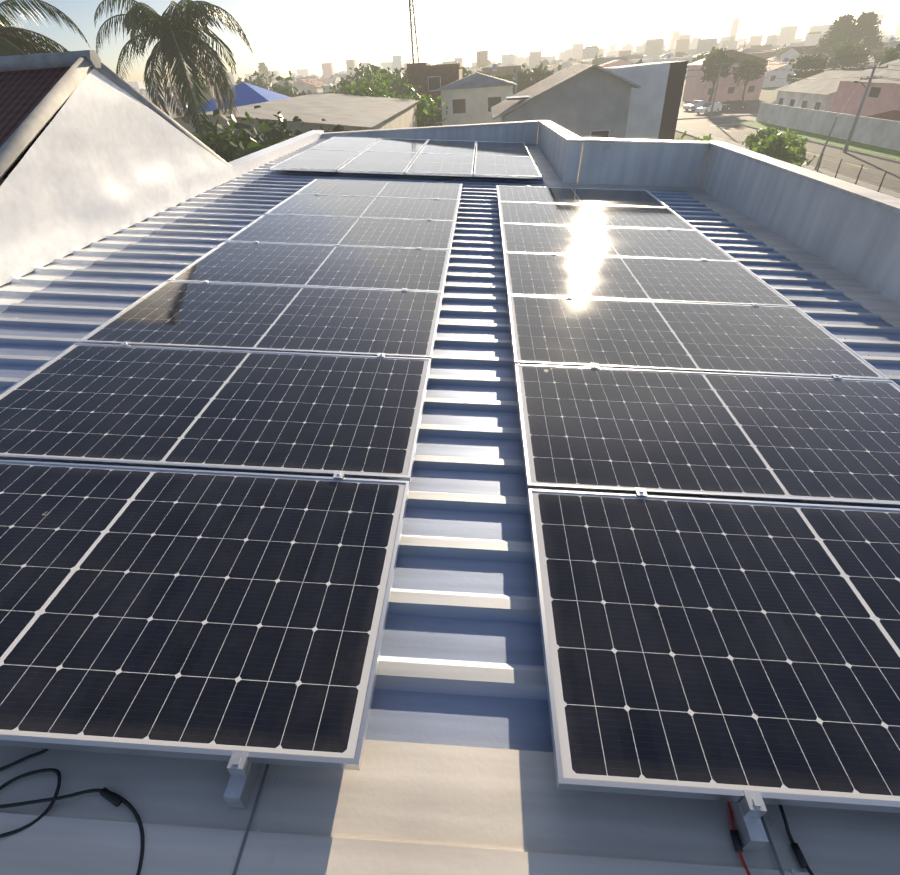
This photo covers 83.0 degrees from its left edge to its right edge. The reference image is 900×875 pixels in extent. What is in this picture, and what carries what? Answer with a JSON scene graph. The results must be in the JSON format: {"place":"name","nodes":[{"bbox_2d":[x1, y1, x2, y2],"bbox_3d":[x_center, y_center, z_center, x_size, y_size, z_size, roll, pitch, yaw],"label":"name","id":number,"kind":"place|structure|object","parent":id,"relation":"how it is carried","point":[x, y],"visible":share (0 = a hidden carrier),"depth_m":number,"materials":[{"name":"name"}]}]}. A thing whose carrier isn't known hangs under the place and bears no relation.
{"place":"outdoors","nodes":[
{"label":"outdoors","id":0,"kind":"place"},
{"bbox_2d":[0,0,899,86],"label":"sky","id":1,"kind":"structure","parent":0,"point":[284,35],"materials":[{"name":"white"}]},
{"bbox_2d":[145,65,782,140],"bbox_3d":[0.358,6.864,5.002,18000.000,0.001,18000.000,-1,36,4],"label":"ground","id":2,"kind":"structure","parent":0,"point":[768,94],"depth_m":102.62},
{"bbox_2d":[0,0,350,138],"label":"palms","id":3,"kind":"object","parent":2,"relation":"on","point":[176,31],"visible":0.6,"depth_m":20.29,"materials":[{"name":"green plant"}]},
{"bbox_2d":[185,82,290,113],"bbox_3d":[-14.058,-21.163,37.569,12.000,8.400,10.000,-1,36,4],"label":"blue tent","id":4,"kind":"object","parent":2,"relation":"on","point":[248,94],"visible":0.04,"depth_m":34.25,"materials":[{"name":"blue fabric"}]},
{"bbox_2d":[186,105,329,161],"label":"trees","id":5,"kind":"object","parent":2,"relation":"on","point":[242,142],"visible":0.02,"depth_m":17.93,"materials":[{"name":"green plant"}]},
{"bbox_2d":[123,31,899,118],"bbox_3d":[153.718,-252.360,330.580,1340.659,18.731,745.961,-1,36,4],"label":"town houses","id":6,"kind":"structure","parent":2,"relation":"on","point":[695,88],"depth_m":186.18,"materials":[{"name":"tile"}]},
{"bbox_2d":[139,37,898,96],"bbox_3d":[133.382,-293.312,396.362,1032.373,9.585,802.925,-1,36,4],"label":"buildings","id":7,"kind":"structure","parent":2,"relation":"on","point":[779,51],"depth_m":187.58,"materials":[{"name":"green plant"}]},
{"bbox_2d":[173,59,899,150],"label":"buildings","id":8,"kind":"structure","parent":2,"relation":"on","point":[814,104],"depth_m":48.08,"materials":[{"name":"tile"}]},
{"bbox_2d":[187,35,899,105],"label":"trees","id":9,"kind":"object","parent":2,"relation":"on","point":[525,79],"visible":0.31,"depth_m":87.31,"materials":[{"name":"green plant"}]},
{"bbox_2d":[322,68,814,166],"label":"trees","id":10,"kind":"object","parent":2,"relation":"on","point":[787,147],"visible":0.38,"depth_m":41.51,"materials":[{"name":"green plant"}]},
{"bbox_2d":[257,10,883,81],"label":"trees","id":11,"kind":"object","parent":2,"relation":"on","point":[860,28],"visible":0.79,"depth_m":137.51,"materials":[{"name":"green plant"}]},
{"bbox_2d":[404,0,749,63],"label":"masts","id":12,"kind":"object","parent":2,"relation":"on","point":[411,26],"visible":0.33,"depth_m":55.32,"materials":[{"name":"grey metal"}]},
{"bbox_2d":[491,61,687,142],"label":"modern house","id":13,"kind":"structure","parent":2,"relation":"on","point":[639,101],"depth_m":32.24,"materials":[{"name":"paint"}]},
{"bbox_2d":[296,51,899,169],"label":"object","id":14,"kind":"object","parent":2,"relation":"on","point":[845,149],"visible":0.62,"depth_m":47.48,"materials":[{"name":"concrete"}]},
{"bbox_2d":[801,150,897,197],"bbox_3d":[27.622,-14.769,30.758,0.086,1.700,30.036,-1,36,4],"label":"wire fence","id":15,"kind":"object","parent":2,"relation":"on","point":[851,175],"visible":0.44,"depth_m":34.79,"materials":[{"name":"grey metal"}]},
{"bbox_3d":[-5.391,1.373,7.262,18.370,7.950,18.110,3,36,2],"label":"building body","id":16,"kind":"object","parent":2,"relation":"on","visible":0},
{"bbox_2d":[0,50,327,312],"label":"gable","id":17,"kind":"structure","parent":16,"relation":"on","point":[99,160],"depth_m":4.89,"materials":[{"name":"paint"}]},
{"bbox_2d":[0,138,899,874],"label":"roof flashings","id":18,"kind":"object","parent":16,"relation":"on","point":[396,808],"visible":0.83,"depth_m":1.23,"materials":[{"name":"grey metal"}]},
{"bbox_2d":[0,749,813,874],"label":"electrical cables","id":19,"kind":"object","parent":18,"relation":"on","point":[115,799],"visible":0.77,"depth_m":1.22,"materials":[{"name":"black plastic"}]},
{"bbox_2d":[0,149,899,751],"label":"roof sheeting","id":20,"kind":"object","parent":16,"relation":"on","point":[460,657],"visible":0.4,"depth_m":2.54,"materials":[{"name":"metal"}]},
{"bbox_2d":[0,136,899,812],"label":"solar panel frames","id":21,"kind":"structure","parent":20,"relation":"on","point":[562,782],"depth_m":2.05,"materials":[{"name":"silver metal"}]},
{"bbox_2d":[0,137,899,800],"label":"solar panels","id":22,"kind":"object","parent":21,"relation":"in","point":[726,645],"visible":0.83,"depth_m":1.98,"materials":[{"name":"glass"}]},
{"bbox_2d":[120,146,841,851],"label":"panel mounting clamps","id":23,"kind":"object","parent":21,"relation":"attached to","point":[748,810],"visible":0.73,"depth_m":1.21,"materials":[{"name":"silver metal"}]},
{"bbox_2d":[321,120,899,304],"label":"parapets","id":24,"kind":"object","parent":16,"relation":"on","point":[850,229],"visible":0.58,"depth_m":6.53,"materials":[{"name":"grey concrete"}]},
{"bbox_2d":[154,14,899,86],"bbox_3d":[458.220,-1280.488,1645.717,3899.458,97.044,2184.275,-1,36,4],"label":"distant buildings","id":25,"kind":"structure","parent":0,"point":[678,42],"depth_m":1208.19,"materials":[{"name":"brick"}]},
{"bbox_2d":[676,102,899,198],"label":"road","id":26,"kind":"structure","parent":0,"point":[736,127],"depth_m":50.06,"materials":[{"name":"grey asphalt"}]},
{"bbox_2d":[683,100,775,113],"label":"cars","id":27,"kind":"object","parent":26,"relation":"on","point":[699,106],"visible":0.77,"depth_m":85.17,"materials":[{"name":"silver metal"}]}
]}

